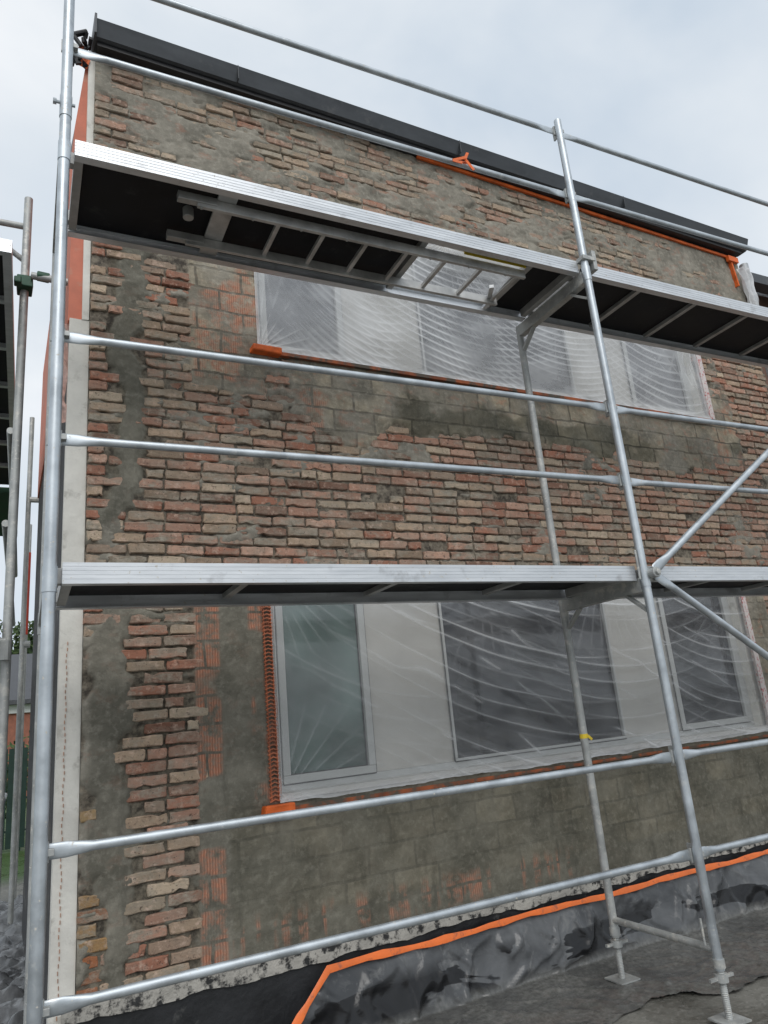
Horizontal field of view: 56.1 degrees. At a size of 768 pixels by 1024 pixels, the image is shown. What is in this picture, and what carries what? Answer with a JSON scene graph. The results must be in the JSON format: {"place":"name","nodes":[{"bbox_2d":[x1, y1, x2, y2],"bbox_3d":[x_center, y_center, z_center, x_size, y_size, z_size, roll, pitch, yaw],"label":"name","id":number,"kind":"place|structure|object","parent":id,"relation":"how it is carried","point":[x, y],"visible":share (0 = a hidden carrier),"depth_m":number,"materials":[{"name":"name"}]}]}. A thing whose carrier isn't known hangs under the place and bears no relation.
{"place":"outdoors","nodes":[
{"label":"outdoors","id":0,"kind":"place"},
{"bbox_2d":[7,712,29,795],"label":"walls","id":1,"kind":"structure","parent":0,"point":[11,728],"depth_m":25.84,"materials":[{"name":"red brick"}]},
{"bbox_2d":[9,704,30,713],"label":"trim","id":2,"kind":"structure","parent":1,"relation":"attached to","point":[12,709],"depth_m":25.91,"materials":[{"name":"white"}]},
{"bbox_2d":[9,654,32,704],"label":"roof","id":3,"kind":"structure","parent":1,"relation":"on","point":[14,679],"depth_m":27.53,"materials":[{"name":"tile"}]},
{"bbox_2d":[0,798,767,1023],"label":"ground","id":4,"kind":"structure","parent":0,"point":[749,1000],"depth_m":3.76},
{"bbox_2d":[0,894,25,1023],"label":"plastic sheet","id":5,"kind":"object","parent":4,"relation":"on","point":[12,970],"visible":0.57,"depth_m":5.35,"materials":[{"name":"grey plastic"}]},
{"bbox_2d":[2,741,27,850],"bbox_3d":[-7.908,4.674,11.219,12.030,1.720,0.080,2,-17,-26],"label":"garden fence","id":6,"kind":"object","parent":4,"relation":"on","point":[9,800],"visible":0.07,"depth_m":12.02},
{"bbox_2d":[0,619,33,654],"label":"tree","id":7,"kind":"object","parent":4,"relation":"on","point":[16,634],"visible":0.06,"depth_m":36.58,"materials":[{"name":"green plant"}]},
{"bbox_2d":[5,730,29,818],"bbox_3d":[-8.449,5.310,14.430,15.272,1.927,2.543,2,-17,-26],"label":"hedge","id":8,"kind":"object","parent":4,"relation":"on","point":[11,745],"depth_m":14.83,"materials":[{"name":"green plant"}]},
{"bbox_2d":[14,552,30,899],"bbox_3d":[-4.177,2.369,8.320,0.053,3.900,0.056,2,-17,-26],"label":"scaffolding pole","id":9,"kind":"object","parent":4,"relation":"on","point":[28,592],"visible":0.34,"depth_m":8.31,"materials":[{"name":"metal"}]},
{"bbox_2d":[0,196,67,923],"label":"scaffolding","id":10,"kind":"object","parent":4,"relation":"on","point":[11,398],"visible":0.91,"depth_m":4.40,"materials":[{"name":"metal"}]},
{"bbox_2d":[22,330,68,1023],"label":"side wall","id":11,"kind":"structure","parent":4,"relation":"on","point":[31,736],"depth_m":5.49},
{"bbox_2d":[37,68,87,497],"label":"side wall","id":12,"kind":"structure","parent":11,"relation":"on","point":[74,277],"depth_m":4.58,"materials":[{"name":"brick"}]},
{"bbox_2d":[82,60,94,320],"bbox_3d":[-1.855,-2.065,4.528,0.044,1.972,0.066,3,-18,-28],"label":"corner bead","id":13,"kind":"object","parent":12,"relation":"attached to","point":[87,243],"visible":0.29,"depth_m":4.39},
{"bbox_2d":[62,324,68,422],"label":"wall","id":14,"kind":"structure","parent":11,"relation":"attached to","point":[65,380],"depth_m":4.13,"materials":[{"name":"paint"}]},
{"bbox_2d":[46,318,88,1023],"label":"side insulation edge","id":15,"kind":"object","parent":11,"relation":"attached to","point":[63,927],"visible":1,"depth_m":3.63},
{"bbox_2d":[56,642,67,1020],"bbox_3d":[-1.549,1.510,3.473,0.009,1.757,0.006,3,-18,-27],"label":"orange thread","id":16,"kind":"object","parent":15,"relation":"attached to","point":[61,833],"visible":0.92,"depth_m":3.46},
{"bbox_2d":[23,0,767,1023],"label":"scaffolding","id":17,"kind":"object","parent":4,"relation":"on","point":[141,202],"visible":1,"depth_m":3.91,"materials":[{"name":"metal"}]},
{"bbox_2d":[75,95,766,999],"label":"reveals","id":18,"kind":"object","parent":4,"relation":"on","point":[737,615],"visible":0.11,"depth_m":6.11,"materials":[{"name":"white paint"}]},
{"bbox_2d":[256,257,695,412],"bbox_3d":[0.984,-1.469,5.963,4.310,1.110,0.083,3,-18,-28],"label":"window frame","id":19,"kind":"object","parent":18,"relation":"attached to","point":[261,301],"visible":0.09,"depth_m":5.83,"materials":[{"name":"grey plastic"}]},
{"bbox_2d":[264,274,336,354],"bbox_3d":[-0.603,-1.553,5.129,0.530,0.920,0.010,3,-18,-28],"label":"window pane","id":20,"kind":"object","parent":19,"relation":"attached to","point":[300,314],"visible":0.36,"depth_m":5.08,"materials":[{"name":"grey glass"}]},
{"bbox_2d":[257,262,687,410],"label":"window gaskets","id":21,"kind":"object","parent":19,"relation":"attached to","point":[420,337],"depth_m":5.86,"materials":[{"name":"black rubber"}]},
{"bbox_2d":[254,243,710,418],"bbox_3d":[1.054,-1.506,5.827,4.345,1.186,0.024,3,-18,-28],"label":"film","id":22,"kind":"object","parent":19,"relation":"attached to","point":[367,361],"visible":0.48,"depth_m":5.42,"materials":[{"name":"clear plastic"}]},
{"bbox_2d":[340,266,630,403],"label":"window panels","id":23,"kind":"object","parent":19,"relation":"attached to","point":[404,350],"visible":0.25,"depth_m":5.46,"materials":[{"name":"grey plastic"}]},
{"bbox_2d":[414,264,571,393],"bbox_3d":[0.910,-1.474,5.921,1.464,0.974,0.010,3,-18,-28],"label":"window pane","id":24,"kind":"object","parent":19,"relation":"attached to","point":[482,340],"visible":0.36,"depth_m":5.85,"materials":[{"name":"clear glass"}]},
{"bbox_2d":[625,341,685,410],"bbox_3d":[2.508,-1.391,6.757,0.680,0.920,0.010,3,-18,-28],"label":"window pane","id":25,"kind":"object","parent":19,"relation":"attached to","point":[642,366],"visible":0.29,"depth_m":6.72,"materials":[{"name":"grey glass"}]},
{"bbox_2d":[273,597,754,791],"bbox_3d":[1.166,1.092,5.210,4.170,1.260,0.083,3,-18,-28],"label":"window frame","id":26,"kind":"object","parent":18,"relation":"attached to","point":[370,767],"visible":0.43,"depth_m":4.66,"materials":[{"name":"white plastic"}]},
{"bbox_2d":[282,604,365,773],"bbox_3d":[-0.373,1.011,4.402,0.500,1.070,0.010,3,-18,-28],"label":"window pane","id":27,"kind":"object","parent":26,"relation":"attached to","point":[325,719],"visible":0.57,"depth_m":4.38,"materials":[{"name":"green glass"}]},
{"bbox_2d":[274,597,750,785],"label":"window gaskets","id":28,"kind":"object","parent":26,"relation":"attached to","point":[450,714],"depth_m":4.79,"materials":[{"name":"black rubber"}]},
{"bbox_2d":[363,598,680,771],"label":"window panels","id":29,"kind":"object","parent":26,"relation":"attached to","point":[411,721],"visible":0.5,"depth_m":4.71,"materials":[{"name":"white plastic"}]},
{"bbox_2d":[441,600,620,756],"bbox_3d":[1.057,1.085,5.150,1.464,1.124,0.010,3,-18,-28],"label":"window pane","id":30,"kind":"object","parent":26,"relation":"attached to","point":[509,695],"visible":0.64,"depth_m":5.08,"materials":[{"name":"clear glass"}]},
{"bbox_2d":[662,597,742,722],"bbox_3d":[2.610,1.166,5.962,0.720,1.070,0.010,3,-18,-28],"label":"window pane","id":31,"kind":"object","parent":26,"relation":"attached to","point":[704,670],"visible":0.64,"depth_m":5.94,"materials":[{"name":"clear glass"}]},
{"bbox_2d":[77,843,767,1023],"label":"plinth","id":32,"kind":"structure","parent":4,"relation":"on","point":[282,998],"depth_m":3.66,"materials":[{"name":"plastic"}]},
{"bbox_2d":[61,841,767,1023],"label":"base strip","id":33,"kind":"object","parent":32,"relation":"on","point":[171,993],"visible":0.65,"depth_m":3.77,"materials":[{"name":"grey concrete"}]},
{"bbox_2d":[75,62,767,994],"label":"mortar surface","id":34,"kind":"object","parent":33,"relation":"on","point":[281,884],"visible":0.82,"depth_m":4.52,"materials":[{"name":"grey concrete"}]},
{"bbox_2d":[282,725,767,799],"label":"window sill","id":35,"kind":"structure","parent":34,"relation":"on","point":[396,779],"depth_m":4.62,"materials":[{"name":"metal"}]},
{"bbox_2d":[76,66,767,993],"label":"bricks","id":36,"kind":"object","parent":33,"relation":"on","point":[610,538],"visible":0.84,"depth_m":4.63,"materials":[{"name":"brown brick"}]},
{"bbox_2d":[250,343,295,814],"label":"orange sill ends","id":37,"kind":"object","parent":36,"relation":"attached to","point":[266,350],"visible":0.78,"depth_m":4.61,"materials":[{"name":"plastic"}]},
{"bbox_2d":[261,606,280,802],"bbox_3d":[-0.650,0.972,4.090,0.060,1.263,0.024,3,-18,-28],"label":"orange net strip","id":38,"kind":"object","parent":37,"relation":"attached to","point":[267,704],"visible":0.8,"depth_m":4.06,"materials":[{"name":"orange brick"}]},
{"bbox_2d":[280,352,767,808],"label":"orange sill strip","id":39,"kind":"object","parent":36,"relation":"attached to","point":[393,372],"visible":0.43,"depth_m":4.98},
{"bbox_2d":[292,350,707,416],"bbox_3d":[1.074,-0.959,5.740,4.310,0.030,0.114,3,-18,-28],"label":"window sill","id":40,"kind":"structure","parent":39,"relation":"on","point":[400,368],"depth_m":5.30,"materials":[{"name":"metal"}]},
{"bbox_2d":[280,601,765,802],"bbox_3d":[1.235,1.058,5.075,4.205,1.329,0.024,3,-18,-28],"label":"film","id":41,"kind":"object","parent":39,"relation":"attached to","point":[657,746],"visible":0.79,"depth_m":4.83,"materials":[{"name":"clear plastic"}]},
{"bbox_2d":[416,155,739,287],"bbox_3d":[2.013,-2.629,6.714,3.900,0.392,0.065,3,-18,-28],"label":"orange edge tape","id":42,"kind":"object","parent":36,"relation":"attached to","point":[731,260],"visible":0.98,"depth_m":6.73,"materials":[{"name":"plastic"}]},
{"bbox_2d":[693,354,767,722],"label":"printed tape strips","id":43,"kind":"object","parent":36,"relation":"attached to","point":[742,601],"visible":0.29,"depth_m":6.13,"materials":[{"name":"white plastic"}]},
{"bbox_2d":[739,263,767,377],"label":"downpipe","id":44,"kind":"object","parent":36,"relation":"attached to","point":[745,265],"visible":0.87,"depth_m":7.64,"materials":[{"name":"metal"}]},
{"bbox_2d":[736,267,758,304],"bbox_3d":[3.825,-2.150,7.471,0.167,0.850,0.081,3,-18,-28],"label":"corner film","id":45,"kind":"object","parent":44,"relation":"attached to","point":[746,276],"visible":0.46,"depth_m":7.52,"materials":[{"name":"white plastic"}]},
{"bbox_2d":[292,849,767,1023],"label":"plastic sheet","id":46,"kind":"object","parent":4,"relation":"on","point":[555,964],"visible":0.92,"depth_m":4.18,"materials":[{"name":"grey plastic"}]},
{"bbox_2d":[0,0,767,649],"label":"sky","id":47,"kind":"structure","parent":0,"point":[681,86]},
{"bbox_2d":[744,293,767,384],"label":"walls","id":48,"kind":"structure","parent":0,"point":[763,301],"depth_m":8.90,"materials":[{"name":"brick"}]},
{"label":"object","id":49,"kind":"object","parent":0,"visible":0},
{"bbox_2d":[71,18,747,256],"bbox_3d":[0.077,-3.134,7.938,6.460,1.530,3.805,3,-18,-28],"label":"gutter","id":50,"kind":"object","parent":49,"relation":"on","point":[147,46],"visible":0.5,"depth_m":5.52,"materials":[{"name":"metal"}]},
{"bbox_2d":[73,29,92,68],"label":"gutter end fittings","id":51,"kind":"object","parent":50,"relation":"attached to","point":[84,33],"visible":0.73,"depth_m":4.70,"materials":[{"name":"black metal"}]},
{"bbox_2d":[78,45,89,68],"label":"orange scraps","id":52,"kind":"object","parent":50,"relation":"attached to","point":[87,61],"visible":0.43,"depth_m":4.72,"materials":[{"name":"plastic"}]},
{"bbox_2d":[90,12,625,208],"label":"gutter joints","id":53,"kind":"object","parent":50,"relation":"attached to","point":[94,32],"visible":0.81,"depth_m":4.71,"materials":[{"name":"metal"}]},
{"bbox_2d":[96,42,741,256],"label":"soffit","id":54,"kind":"structure","parent":50,"relation":"attached to","point":[122,55],"depth_m":5.49,"materials":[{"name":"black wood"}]},
{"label":"roof tiles","id":55,"kind":"object","parent":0,"visible":0},
{"bbox_2d":[741,272,767,294],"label":"gutter","id":56,"kind":"object","parent":55,"relation":"attached to","point":[760,283],"depth_m":8.42,"materials":[{"name":"metal"}]}
]}

